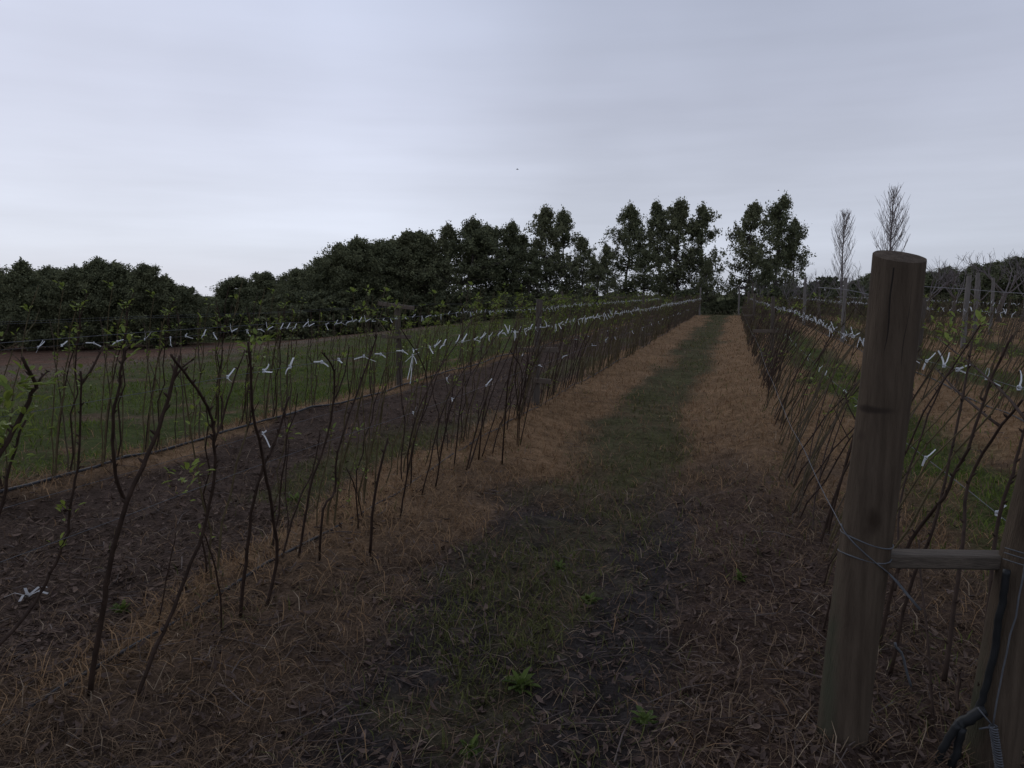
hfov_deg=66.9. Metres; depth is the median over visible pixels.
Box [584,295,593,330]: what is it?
cane plant
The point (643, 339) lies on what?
cane plant
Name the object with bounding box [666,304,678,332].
cane plant
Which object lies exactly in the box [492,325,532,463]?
cane plant
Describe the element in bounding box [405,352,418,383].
hanging ties
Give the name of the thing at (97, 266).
evergreen tree
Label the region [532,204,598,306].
evergreen tree
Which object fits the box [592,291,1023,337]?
distant canes
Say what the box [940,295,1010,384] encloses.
cane plant
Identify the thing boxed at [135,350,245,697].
cane plant
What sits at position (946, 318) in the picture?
cane plant
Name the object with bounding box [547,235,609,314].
evergreen tree
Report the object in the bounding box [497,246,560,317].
evergreen tree
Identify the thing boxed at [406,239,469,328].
evergreen tree
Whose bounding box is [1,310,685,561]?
trellis wire
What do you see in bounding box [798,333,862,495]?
cane plant
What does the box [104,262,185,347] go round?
evergreen tree
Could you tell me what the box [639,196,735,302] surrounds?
evergreen tree
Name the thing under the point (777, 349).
cane plant
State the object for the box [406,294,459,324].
evergreen bush
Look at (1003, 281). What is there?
evergreen tree
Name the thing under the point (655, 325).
cane plant
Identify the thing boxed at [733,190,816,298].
evergreen tree
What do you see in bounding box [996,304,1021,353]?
cane plant
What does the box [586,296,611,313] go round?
evergreen bush
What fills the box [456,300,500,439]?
cane plant
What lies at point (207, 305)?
evergreen tree
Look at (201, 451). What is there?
trellis wire
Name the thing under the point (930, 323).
cane plant
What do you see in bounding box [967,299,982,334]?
cane plant
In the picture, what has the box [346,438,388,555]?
cane plant
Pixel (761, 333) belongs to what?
cane plant
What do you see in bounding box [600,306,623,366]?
cane plant
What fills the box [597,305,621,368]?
cane plant
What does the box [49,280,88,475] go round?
cane plant
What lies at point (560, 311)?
trellis post
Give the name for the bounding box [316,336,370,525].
cane plant
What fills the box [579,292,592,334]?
cane plant
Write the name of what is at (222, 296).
evergreen tree
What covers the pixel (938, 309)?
cane plant
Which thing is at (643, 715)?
weed
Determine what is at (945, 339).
cane plant
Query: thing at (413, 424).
cane plant
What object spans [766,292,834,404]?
cane plant
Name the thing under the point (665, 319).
cane plant
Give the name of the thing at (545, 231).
evergreen tree
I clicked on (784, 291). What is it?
bare fruit tree
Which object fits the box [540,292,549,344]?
cane plant
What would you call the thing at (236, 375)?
trellis wire
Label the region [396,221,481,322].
evergreen tree
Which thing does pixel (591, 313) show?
cane plant
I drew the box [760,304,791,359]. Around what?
cane plant
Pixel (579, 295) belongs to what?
evergreen bush
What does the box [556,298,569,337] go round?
cane plant
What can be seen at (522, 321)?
cane plant
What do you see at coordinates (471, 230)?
evergreen tree
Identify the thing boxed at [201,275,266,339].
evergreen tree
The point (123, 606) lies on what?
weed
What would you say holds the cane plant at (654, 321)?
on the ground at (552, 500)
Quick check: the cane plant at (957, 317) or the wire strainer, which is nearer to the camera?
the wire strainer
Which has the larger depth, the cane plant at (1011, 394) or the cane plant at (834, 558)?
the cane plant at (1011, 394)
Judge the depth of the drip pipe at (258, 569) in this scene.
3.71 m
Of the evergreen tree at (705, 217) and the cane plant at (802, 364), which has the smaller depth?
the cane plant at (802, 364)
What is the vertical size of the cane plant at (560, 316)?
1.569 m
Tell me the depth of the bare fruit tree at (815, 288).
40.24 m
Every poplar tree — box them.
[830,208,855,314]
[870,184,909,251]
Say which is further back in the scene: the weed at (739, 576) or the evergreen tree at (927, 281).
the evergreen tree at (927, 281)
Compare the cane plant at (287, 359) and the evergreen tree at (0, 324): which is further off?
the evergreen tree at (0, 324)
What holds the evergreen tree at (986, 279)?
on the ground at (552, 500)
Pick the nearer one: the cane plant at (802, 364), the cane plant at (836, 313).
the cane plant at (802, 364)
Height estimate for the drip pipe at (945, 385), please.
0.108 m
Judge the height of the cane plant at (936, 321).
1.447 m
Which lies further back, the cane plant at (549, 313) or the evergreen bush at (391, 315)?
the evergreen bush at (391, 315)
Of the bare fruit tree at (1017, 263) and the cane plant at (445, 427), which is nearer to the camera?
the cane plant at (445, 427)
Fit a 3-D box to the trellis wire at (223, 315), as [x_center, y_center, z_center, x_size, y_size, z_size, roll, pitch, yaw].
[2.441,-3.066,28.147,0.019,0.054,54.200,2,7,16]
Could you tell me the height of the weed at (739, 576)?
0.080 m
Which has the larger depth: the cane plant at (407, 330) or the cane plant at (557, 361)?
the cane plant at (407, 330)
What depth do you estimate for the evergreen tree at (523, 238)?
67.20 m
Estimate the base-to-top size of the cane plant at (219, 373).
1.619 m
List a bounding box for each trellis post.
[378,301,414,384]
[515,299,557,405]
[552,291,570,337]
[738,285,739,314]
[744,293,761,335]
[753,296,790,366]
[802,278,806,324]
[840,278,847,341]
[917,297,926,369]
[960,275,971,348]
[972,273,979,331]
[988,278,994,334]
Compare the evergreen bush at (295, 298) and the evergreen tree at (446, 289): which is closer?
the evergreen bush at (295, 298)
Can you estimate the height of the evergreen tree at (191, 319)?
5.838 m
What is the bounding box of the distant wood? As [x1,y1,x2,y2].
[237,292,863,323]
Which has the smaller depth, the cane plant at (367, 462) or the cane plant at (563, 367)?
the cane plant at (367, 462)
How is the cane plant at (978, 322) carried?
on the ground at (552, 500)
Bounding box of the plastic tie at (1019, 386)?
[1016,370,1022,390]
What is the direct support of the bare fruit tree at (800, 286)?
on the ground at (552, 500)
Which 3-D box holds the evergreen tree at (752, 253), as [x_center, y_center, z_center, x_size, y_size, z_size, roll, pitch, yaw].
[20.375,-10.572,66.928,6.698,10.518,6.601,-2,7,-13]
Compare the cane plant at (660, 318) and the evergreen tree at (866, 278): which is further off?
the evergreen tree at (866, 278)
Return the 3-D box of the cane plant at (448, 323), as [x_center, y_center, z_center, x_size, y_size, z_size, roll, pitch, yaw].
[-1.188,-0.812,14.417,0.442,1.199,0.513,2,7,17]
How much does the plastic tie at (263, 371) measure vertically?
0.043 m
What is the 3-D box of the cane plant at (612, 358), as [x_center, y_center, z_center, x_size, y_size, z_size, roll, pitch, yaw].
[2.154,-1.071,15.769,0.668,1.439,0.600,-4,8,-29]
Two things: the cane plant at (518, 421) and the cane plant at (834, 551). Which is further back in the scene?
the cane plant at (518, 421)
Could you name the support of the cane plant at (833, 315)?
on the ground at (552, 500)
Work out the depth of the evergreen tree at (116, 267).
57.35 m
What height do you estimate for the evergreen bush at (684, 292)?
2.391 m
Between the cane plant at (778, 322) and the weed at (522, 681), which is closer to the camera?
the weed at (522, 681)
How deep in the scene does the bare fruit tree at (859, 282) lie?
40.65 m
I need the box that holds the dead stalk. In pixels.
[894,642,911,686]
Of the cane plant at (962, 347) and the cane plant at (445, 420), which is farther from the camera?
the cane plant at (962, 347)
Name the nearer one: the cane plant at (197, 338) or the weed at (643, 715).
the weed at (643, 715)
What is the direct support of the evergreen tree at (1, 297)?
on the ground at (552, 500)
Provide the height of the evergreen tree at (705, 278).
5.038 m
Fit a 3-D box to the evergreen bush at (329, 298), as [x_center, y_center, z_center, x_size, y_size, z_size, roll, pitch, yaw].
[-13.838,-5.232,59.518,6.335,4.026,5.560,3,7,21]
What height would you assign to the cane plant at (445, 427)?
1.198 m
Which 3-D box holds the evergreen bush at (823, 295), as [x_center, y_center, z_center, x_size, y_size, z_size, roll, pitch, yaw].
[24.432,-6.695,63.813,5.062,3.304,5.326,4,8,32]
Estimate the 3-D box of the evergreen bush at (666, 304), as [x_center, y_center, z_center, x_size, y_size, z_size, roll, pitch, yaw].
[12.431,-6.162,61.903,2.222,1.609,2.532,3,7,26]
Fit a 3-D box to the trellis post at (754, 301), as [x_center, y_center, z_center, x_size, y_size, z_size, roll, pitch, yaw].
[8.415,-2.267,26.939,0.700,1.760,0.142,2,7,16]
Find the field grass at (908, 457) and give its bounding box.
[0,313,1023,751]
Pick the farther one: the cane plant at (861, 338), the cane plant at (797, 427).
the cane plant at (861, 338)
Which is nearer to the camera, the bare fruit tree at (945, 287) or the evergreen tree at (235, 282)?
the bare fruit tree at (945, 287)
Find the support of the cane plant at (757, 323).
on the ground at (552, 500)
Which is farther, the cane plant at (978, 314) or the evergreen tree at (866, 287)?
the evergreen tree at (866, 287)
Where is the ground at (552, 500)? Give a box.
[0,296,1023,767]
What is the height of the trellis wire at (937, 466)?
0.060 m
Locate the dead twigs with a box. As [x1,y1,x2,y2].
[0,376,1017,767]
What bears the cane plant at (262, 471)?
on the ground at (552, 500)
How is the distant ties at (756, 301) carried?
attached to the trellis wire at (946, 366)
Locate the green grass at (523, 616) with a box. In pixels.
[71,314,973,767]
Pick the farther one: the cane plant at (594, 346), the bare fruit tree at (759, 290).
the bare fruit tree at (759, 290)
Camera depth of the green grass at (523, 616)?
3.91 m
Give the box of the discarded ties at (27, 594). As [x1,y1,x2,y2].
[8,587,47,601]
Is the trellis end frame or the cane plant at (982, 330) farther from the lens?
the cane plant at (982, 330)
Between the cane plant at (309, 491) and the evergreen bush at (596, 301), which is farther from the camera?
the evergreen bush at (596, 301)
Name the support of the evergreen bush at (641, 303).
on the ground at (552, 500)
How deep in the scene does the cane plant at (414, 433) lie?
6.15 m
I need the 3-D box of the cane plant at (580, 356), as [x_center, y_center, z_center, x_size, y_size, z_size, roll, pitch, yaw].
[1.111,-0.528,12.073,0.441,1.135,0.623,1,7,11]
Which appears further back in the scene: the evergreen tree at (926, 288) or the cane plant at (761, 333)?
the evergreen tree at (926, 288)
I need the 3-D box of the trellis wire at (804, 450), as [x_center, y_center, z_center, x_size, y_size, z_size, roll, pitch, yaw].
[8.286,-2.374,27.575,0.021,0.070,52.250,2,7,16]
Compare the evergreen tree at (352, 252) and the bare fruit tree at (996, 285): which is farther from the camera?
the evergreen tree at (352, 252)
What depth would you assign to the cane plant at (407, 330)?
12.42 m
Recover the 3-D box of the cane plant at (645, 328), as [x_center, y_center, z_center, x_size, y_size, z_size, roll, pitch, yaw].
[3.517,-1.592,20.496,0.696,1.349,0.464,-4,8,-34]
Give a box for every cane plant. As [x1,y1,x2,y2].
[0,285,39,488]
[0,347,103,645]
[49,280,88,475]
[87,326,193,695]
[99,280,135,465]
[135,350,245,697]
[138,290,175,452]
[170,298,213,441]
[180,337,273,579]
[206,280,243,433]
[235,326,289,617]
[239,290,273,424]
[261,288,288,418]
[270,344,300,550]
[273,297,306,411]
[281,334,377,560]
[305,302,335,405]
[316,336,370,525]
[327,305,355,402]
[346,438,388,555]
[347,287,382,396]
[348,354,389,506]
[351,328,397,496]
[359,284,391,393]
[374,317,440,489]
[379,287,412,388]
[392,310,414,385]
[397,328,441,474]
[399,320,472,517]
[410,340,483,495]
[411,304,431,380]
[411,327,474,463]
[418,302,444,377]
[429,290,454,373]
[435,330,499,487]
[439,309,460,370]
[439,329,460,454]
[442,322,493,448]
[453,287,478,369]
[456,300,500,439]
[465,281,484,367]
[466,320,528,469]
[468,300,483,363]
[476,311,505,431]
[477,302,493,361]
[483,291,505,359]
[484,304,502,357]
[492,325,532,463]
[494,282,511,355]
[500,310,541,429]
[507,296,525,351]
[510,284,527,351]
[510,335,554,446]
[512,312,557,414]
[513,318,550,419]
[517,298,530,347]
[523,293,532,347]
[524,294,557,407]
[527,297,542,346]
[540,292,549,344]
[540,313,569,404]
[544,298,556,343]
[547,310,576,399]
[548,296,559,343]
[548,306,583,395]
[550,292,562,342]
[554,284,595,392]
[555,291,566,340]
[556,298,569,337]
[558,290,572,337]
[563,310,598,388]
[564,294,575,336]
[564,300,571,337]
[568,295,579,335]
[569,317,596,384]
[572,300,582,335]
[576,295,607,384]
[576,298,608,378]
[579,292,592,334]
[583,296,609,375]
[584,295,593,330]
[586,295,598,333]
[587,303,617,377]
[596,312,619,373]
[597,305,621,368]
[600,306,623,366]
[602,303,629,368]
[609,298,631,365]
[612,297,632,357]
[612,302,636,362]
[614,299,637,359]
[622,299,645,357]
[628,308,645,356]
[630,298,650,354]
[631,297,652,349]
[634,304,651,351]
[636,295,654,349]
[638,300,656,347]
[641,304,654,342]
[645,292,663,344]
[645,297,661,344]
[647,300,661,342]
[651,305,664,340]
[652,294,671,338]
[653,300,667,340]
[657,291,673,335]
[661,295,673,334]
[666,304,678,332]
[745,303,768,340]
[747,296,780,343]
[747,299,779,343]
[748,298,775,348]
[749,289,786,351]
[751,298,783,352]
[752,298,787,355]
[753,302,801,365]
[754,295,796,355]
[754,302,793,361]
[757,299,809,371]
[758,303,814,379]
[760,297,815,376]
[760,300,793,351]
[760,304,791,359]
[760,304,798,368]
[760,304,810,387]
[760,309,795,364]
[762,305,811,385]
[763,302,818,387]
[763,303,818,409]
[765,311,818,382]
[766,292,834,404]
[766,308,835,398]
[767,312,803,373]
[768,304,808,394]
[771,308,841,420]
[775,309,832,424]
[778,316,847,445]
[779,301,865,486]
[779,333,831,432]
[784,322,860,468]
[786,315,861,453]
[786,327,919,518]
[787,317,864,439]
[795,330,859,533]
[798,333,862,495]
[820,350,972,543]
[822,309,1023,630]
[822,332,997,589]
[826,294,849,334]
[826,300,841,335]
[826,341,953,558]
[835,299,856,337]
[837,305,859,338]
[839,297,861,337]
[845,303,867,333]
[845,310,865,343]
[846,302,866,342]
[850,307,866,343]
[854,302,867,345]
[855,312,866,348]
[879,309,1023,725]
[915,304,956,375]
[916,322,944,366]
[918,303,946,350]
[923,294,946,336]
[923,298,936,337]
[923,307,968,377]
[924,295,946,339]
[925,312,968,379]
[932,297,953,337]
[935,298,952,340]
[935,368,1023,710]
[936,296,955,341]
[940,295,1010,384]
[946,292,961,341]
[947,296,974,343]
[951,304,1001,387]
[952,300,971,345]
[953,301,1019,392]
[955,294,976,346]
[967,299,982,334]
[968,301,988,348]
[973,302,997,349]
[974,296,1004,350]
[974,323,1023,400]
[980,298,1023,400]
[982,305,1004,353]
[991,308,1023,407]
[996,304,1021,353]
[998,306,1021,355]
[1003,352,1023,414]
[1004,301,1023,357]
[1015,297,1023,339]
[1016,335,1023,359]
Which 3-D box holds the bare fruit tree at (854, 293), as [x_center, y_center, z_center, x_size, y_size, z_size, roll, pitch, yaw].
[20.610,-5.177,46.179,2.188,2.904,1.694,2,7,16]
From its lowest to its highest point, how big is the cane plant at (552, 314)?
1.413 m
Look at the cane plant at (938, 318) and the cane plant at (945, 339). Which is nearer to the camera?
the cane plant at (945, 339)
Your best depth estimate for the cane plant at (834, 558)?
3.63 m
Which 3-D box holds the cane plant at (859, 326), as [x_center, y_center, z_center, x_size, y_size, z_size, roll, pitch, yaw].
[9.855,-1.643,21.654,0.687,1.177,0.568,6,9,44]
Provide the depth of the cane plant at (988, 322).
19.31 m
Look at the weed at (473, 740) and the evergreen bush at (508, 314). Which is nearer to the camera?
the weed at (473, 740)
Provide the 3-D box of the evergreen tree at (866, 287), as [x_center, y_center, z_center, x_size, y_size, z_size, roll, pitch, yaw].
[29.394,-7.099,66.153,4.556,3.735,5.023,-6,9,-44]
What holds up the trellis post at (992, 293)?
on the ground at (552, 500)
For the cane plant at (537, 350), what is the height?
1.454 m
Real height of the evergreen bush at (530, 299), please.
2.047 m
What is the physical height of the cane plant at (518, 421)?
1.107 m
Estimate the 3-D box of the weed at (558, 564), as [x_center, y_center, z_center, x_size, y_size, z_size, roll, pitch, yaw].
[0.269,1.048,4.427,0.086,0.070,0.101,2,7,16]
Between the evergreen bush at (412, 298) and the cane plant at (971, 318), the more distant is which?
the evergreen bush at (412, 298)
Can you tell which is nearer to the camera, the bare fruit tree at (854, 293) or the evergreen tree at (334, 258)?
the bare fruit tree at (854, 293)
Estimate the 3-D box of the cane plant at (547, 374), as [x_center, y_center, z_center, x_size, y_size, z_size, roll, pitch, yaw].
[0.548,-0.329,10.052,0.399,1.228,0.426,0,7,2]
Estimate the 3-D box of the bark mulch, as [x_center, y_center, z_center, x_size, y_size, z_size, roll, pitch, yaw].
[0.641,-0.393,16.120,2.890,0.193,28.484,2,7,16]
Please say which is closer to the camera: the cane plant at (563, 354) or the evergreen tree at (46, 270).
the cane plant at (563, 354)
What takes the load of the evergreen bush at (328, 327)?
on the ground at (552, 500)
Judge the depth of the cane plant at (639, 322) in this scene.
18.96 m
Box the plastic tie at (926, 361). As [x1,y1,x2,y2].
[922,353,935,369]
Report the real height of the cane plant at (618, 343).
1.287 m
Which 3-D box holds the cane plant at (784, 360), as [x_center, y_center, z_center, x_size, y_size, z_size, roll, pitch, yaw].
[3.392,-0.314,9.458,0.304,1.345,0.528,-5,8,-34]
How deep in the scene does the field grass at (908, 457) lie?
11.09 m
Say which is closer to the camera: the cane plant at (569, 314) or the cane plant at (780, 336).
the cane plant at (780, 336)
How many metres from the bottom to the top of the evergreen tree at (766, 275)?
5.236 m
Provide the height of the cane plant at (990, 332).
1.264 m
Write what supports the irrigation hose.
on the ground at (552, 500)
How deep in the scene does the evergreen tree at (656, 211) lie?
67.49 m
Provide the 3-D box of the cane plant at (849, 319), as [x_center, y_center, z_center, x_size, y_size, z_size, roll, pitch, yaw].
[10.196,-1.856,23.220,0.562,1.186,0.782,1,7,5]
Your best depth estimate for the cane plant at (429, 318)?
13.03 m
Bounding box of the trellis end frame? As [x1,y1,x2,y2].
[817,250,1023,767]
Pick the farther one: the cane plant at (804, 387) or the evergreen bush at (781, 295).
the evergreen bush at (781, 295)
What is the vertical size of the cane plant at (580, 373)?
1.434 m
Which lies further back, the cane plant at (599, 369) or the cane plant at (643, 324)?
the cane plant at (643, 324)
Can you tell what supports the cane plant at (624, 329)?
on the ground at (552, 500)
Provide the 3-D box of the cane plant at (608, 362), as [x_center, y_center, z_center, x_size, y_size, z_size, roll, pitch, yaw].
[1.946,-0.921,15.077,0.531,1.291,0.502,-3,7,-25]
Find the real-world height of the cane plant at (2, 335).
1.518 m
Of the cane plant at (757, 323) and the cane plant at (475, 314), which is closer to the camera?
the cane plant at (475, 314)
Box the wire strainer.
[977,567,1023,767]
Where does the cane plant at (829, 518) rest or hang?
on the ground at (552, 500)
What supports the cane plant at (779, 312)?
on the ground at (552, 500)
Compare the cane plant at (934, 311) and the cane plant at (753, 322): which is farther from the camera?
the cane plant at (753, 322)
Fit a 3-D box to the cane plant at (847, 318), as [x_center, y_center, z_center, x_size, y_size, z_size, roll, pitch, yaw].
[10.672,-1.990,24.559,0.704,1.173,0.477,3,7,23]
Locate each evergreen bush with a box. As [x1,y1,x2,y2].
[256,290,344,339]
[282,290,361,336]
[324,295,367,334]
[331,292,394,332]
[377,296,423,329]
[387,294,449,327]
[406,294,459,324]
[431,290,490,322]
[458,296,501,320]
[484,293,524,318]
[515,296,546,317]
[523,289,568,315]
[557,293,592,314]
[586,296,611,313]
[606,294,636,312]
[634,296,658,312]
[659,297,678,312]
[668,289,709,314]
[704,301,734,314]
[709,299,741,314]
[733,288,784,313]
[764,285,813,314]
[778,283,842,314]
[791,275,865,314]
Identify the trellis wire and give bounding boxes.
[0,306,660,417]
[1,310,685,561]
[3,300,640,342]
[3,344,557,508]
[5,299,650,349]
[10,302,511,321]
[15,298,605,323]
[743,314,840,524]
[769,324,1005,520]
[770,306,1023,389]
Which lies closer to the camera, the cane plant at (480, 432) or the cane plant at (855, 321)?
the cane plant at (480, 432)
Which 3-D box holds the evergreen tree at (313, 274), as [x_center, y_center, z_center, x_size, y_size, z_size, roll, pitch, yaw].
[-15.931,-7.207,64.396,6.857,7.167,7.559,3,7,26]
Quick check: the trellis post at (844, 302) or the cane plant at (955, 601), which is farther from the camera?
the trellis post at (844, 302)
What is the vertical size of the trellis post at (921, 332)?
1.634 m
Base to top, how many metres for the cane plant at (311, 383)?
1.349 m
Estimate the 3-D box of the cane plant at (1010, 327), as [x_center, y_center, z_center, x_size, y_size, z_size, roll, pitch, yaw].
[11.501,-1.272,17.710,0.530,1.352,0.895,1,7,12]
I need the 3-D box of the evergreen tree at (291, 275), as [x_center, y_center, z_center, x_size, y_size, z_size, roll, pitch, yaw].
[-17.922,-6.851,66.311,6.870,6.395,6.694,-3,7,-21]
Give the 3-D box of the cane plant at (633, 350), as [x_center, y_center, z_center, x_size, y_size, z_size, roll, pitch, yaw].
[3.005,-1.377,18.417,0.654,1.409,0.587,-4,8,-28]
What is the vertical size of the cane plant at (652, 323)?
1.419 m
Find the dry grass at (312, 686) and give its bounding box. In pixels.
[0,314,1023,767]
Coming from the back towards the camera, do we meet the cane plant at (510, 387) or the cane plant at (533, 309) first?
the cane plant at (533, 309)
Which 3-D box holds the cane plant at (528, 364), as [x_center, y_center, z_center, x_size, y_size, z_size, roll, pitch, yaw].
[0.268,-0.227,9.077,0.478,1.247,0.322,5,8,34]
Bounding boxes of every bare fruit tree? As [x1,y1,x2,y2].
[745,279,769,310]
[776,280,800,312]
[793,280,824,313]
[807,268,836,320]
[838,277,867,317]
[844,264,870,300]
[924,255,968,322]
[926,253,979,316]
[945,257,1011,309]
[962,248,1023,321]
[1010,252,1023,321]
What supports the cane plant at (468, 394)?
on the ground at (552, 500)
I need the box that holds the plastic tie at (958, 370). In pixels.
[956,365,969,373]
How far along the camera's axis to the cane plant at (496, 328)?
17.39 m
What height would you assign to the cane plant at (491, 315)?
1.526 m
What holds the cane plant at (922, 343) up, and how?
on the ground at (552, 500)
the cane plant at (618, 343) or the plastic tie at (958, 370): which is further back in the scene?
the cane plant at (618, 343)
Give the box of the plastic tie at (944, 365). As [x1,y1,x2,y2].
[938,350,949,367]
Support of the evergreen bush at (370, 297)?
on the ground at (552, 500)
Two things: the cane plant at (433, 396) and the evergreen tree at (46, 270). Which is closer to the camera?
the cane plant at (433, 396)
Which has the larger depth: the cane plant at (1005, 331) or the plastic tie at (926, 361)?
the cane plant at (1005, 331)
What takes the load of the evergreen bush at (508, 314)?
on the ground at (552, 500)
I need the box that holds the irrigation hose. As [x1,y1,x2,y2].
[934,569,1010,767]
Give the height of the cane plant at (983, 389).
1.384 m
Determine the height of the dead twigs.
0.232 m
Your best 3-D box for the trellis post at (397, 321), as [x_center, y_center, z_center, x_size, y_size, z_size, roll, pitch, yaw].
[-1.826,-0.524,12.426,0.623,1.588,0.140,2,7,16]
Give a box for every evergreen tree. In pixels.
[0,256,66,350]
[0,264,37,348]
[0,292,16,349]
[19,263,116,350]
[29,265,70,347]
[45,256,136,348]
[68,259,174,348]
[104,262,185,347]
[132,275,199,346]
[159,285,231,344]
[190,294,223,337]
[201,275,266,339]
[207,287,239,338]
[219,271,286,339]
[262,267,316,338]
[265,279,302,338]
[276,255,342,336]
[303,241,366,334]
[316,234,403,333]
[346,238,419,327]
[374,228,447,328]
[383,227,473,327]
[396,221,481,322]
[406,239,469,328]
[416,213,519,317]
[448,223,531,319]
[479,219,543,303]
[486,232,573,317]
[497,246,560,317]
[506,203,583,303]
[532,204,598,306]
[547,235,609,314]
[570,259,622,313]
[591,243,622,311]
[594,199,658,310]
[624,247,664,305]
[635,196,688,305]
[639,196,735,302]
[672,201,727,314]
[691,258,730,310]
[711,199,787,306]
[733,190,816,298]
[741,258,790,306]
[773,214,813,297]
[835,279,868,314]
[855,271,870,308]
[923,271,946,311]
[924,265,974,314]
[937,262,1000,316]
[943,260,1021,316]
[970,255,1023,316]
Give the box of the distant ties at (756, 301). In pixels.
[543,296,1019,324]
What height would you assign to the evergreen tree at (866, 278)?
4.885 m
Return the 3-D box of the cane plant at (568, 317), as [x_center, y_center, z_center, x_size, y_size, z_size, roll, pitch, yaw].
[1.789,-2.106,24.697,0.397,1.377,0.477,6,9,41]
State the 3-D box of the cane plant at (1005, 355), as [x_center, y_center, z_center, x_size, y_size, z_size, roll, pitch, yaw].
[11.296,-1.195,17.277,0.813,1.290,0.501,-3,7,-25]
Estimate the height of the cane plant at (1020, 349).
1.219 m
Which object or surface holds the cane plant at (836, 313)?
on the ground at (552, 500)
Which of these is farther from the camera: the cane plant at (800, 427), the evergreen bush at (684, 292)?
the evergreen bush at (684, 292)
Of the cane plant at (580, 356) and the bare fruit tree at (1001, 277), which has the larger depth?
the bare fruit tree at (1001, 277)
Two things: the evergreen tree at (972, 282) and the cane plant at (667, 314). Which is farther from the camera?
the evergreen tree at (972, 282)
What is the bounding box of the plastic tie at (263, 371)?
[262,364,271,372]
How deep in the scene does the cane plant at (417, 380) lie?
5.84 m
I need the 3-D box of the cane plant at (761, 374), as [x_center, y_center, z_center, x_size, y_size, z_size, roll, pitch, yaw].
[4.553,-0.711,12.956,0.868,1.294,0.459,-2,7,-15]
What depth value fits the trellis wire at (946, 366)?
3.53 m
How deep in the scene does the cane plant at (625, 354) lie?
17.55 m
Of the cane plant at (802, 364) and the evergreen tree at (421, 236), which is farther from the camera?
the evergreen tree at (421, 236)
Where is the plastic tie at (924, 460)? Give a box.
[921,449,935,465]
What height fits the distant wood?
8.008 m
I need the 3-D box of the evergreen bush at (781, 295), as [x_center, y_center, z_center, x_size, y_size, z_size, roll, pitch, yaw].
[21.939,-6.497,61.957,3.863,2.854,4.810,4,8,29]
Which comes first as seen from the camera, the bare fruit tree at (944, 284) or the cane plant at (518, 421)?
the cane plant at (518, 421)
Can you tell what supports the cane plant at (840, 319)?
on the ground at (552, 500)
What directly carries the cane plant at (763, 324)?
on the ground at (552, 500)
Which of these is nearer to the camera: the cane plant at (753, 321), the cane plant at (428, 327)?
the cane plant at (428, 327)
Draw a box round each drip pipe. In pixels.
[0,314,655,492]
[0,315,694,729]
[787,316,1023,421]
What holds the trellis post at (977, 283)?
on the ground at (552, 500)
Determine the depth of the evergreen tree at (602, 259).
69.95 m
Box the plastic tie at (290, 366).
[285,357,293,373]
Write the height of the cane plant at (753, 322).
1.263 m
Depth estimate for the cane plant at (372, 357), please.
11.30 m
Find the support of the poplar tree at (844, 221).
on the ground at (552, 500)
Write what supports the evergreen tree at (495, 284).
on the ground at (552, 500)
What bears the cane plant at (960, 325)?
on the ground at (552, 500)
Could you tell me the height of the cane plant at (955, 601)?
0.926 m
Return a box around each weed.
[109,598,130,612]
[286,492,303,503]
[458,734,486,758]
[501,665,541,695]
[553,559,565,570]
[580,592,603,604]
[631,705,657,726]
[733,568,746,581]
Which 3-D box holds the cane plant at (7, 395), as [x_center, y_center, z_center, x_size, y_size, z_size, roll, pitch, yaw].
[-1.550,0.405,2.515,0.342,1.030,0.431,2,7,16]
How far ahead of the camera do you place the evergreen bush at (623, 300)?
58.87 m
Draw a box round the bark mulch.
[0,335,627,691]
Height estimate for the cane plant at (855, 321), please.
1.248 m
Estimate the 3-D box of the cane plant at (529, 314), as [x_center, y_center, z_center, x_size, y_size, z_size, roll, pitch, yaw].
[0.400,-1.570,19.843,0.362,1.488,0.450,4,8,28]
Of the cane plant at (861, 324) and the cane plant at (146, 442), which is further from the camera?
the cane plant at (861, 324)
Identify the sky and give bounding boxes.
[0,0,1023,295]
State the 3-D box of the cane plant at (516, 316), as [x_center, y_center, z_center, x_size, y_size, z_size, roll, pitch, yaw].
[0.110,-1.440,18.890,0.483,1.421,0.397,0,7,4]
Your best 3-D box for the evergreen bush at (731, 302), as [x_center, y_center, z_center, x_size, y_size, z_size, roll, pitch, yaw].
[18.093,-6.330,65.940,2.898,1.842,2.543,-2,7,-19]
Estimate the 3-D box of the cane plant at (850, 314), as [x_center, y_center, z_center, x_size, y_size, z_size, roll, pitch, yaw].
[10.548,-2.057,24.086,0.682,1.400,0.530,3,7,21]
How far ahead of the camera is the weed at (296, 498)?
5.63 m
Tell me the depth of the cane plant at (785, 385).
9.02 m
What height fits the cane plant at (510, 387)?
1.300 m
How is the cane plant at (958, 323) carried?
on the ground at (552, 500)
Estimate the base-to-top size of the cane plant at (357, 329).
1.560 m
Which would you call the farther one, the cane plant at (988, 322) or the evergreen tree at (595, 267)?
the evergreen tree at (595, 267)

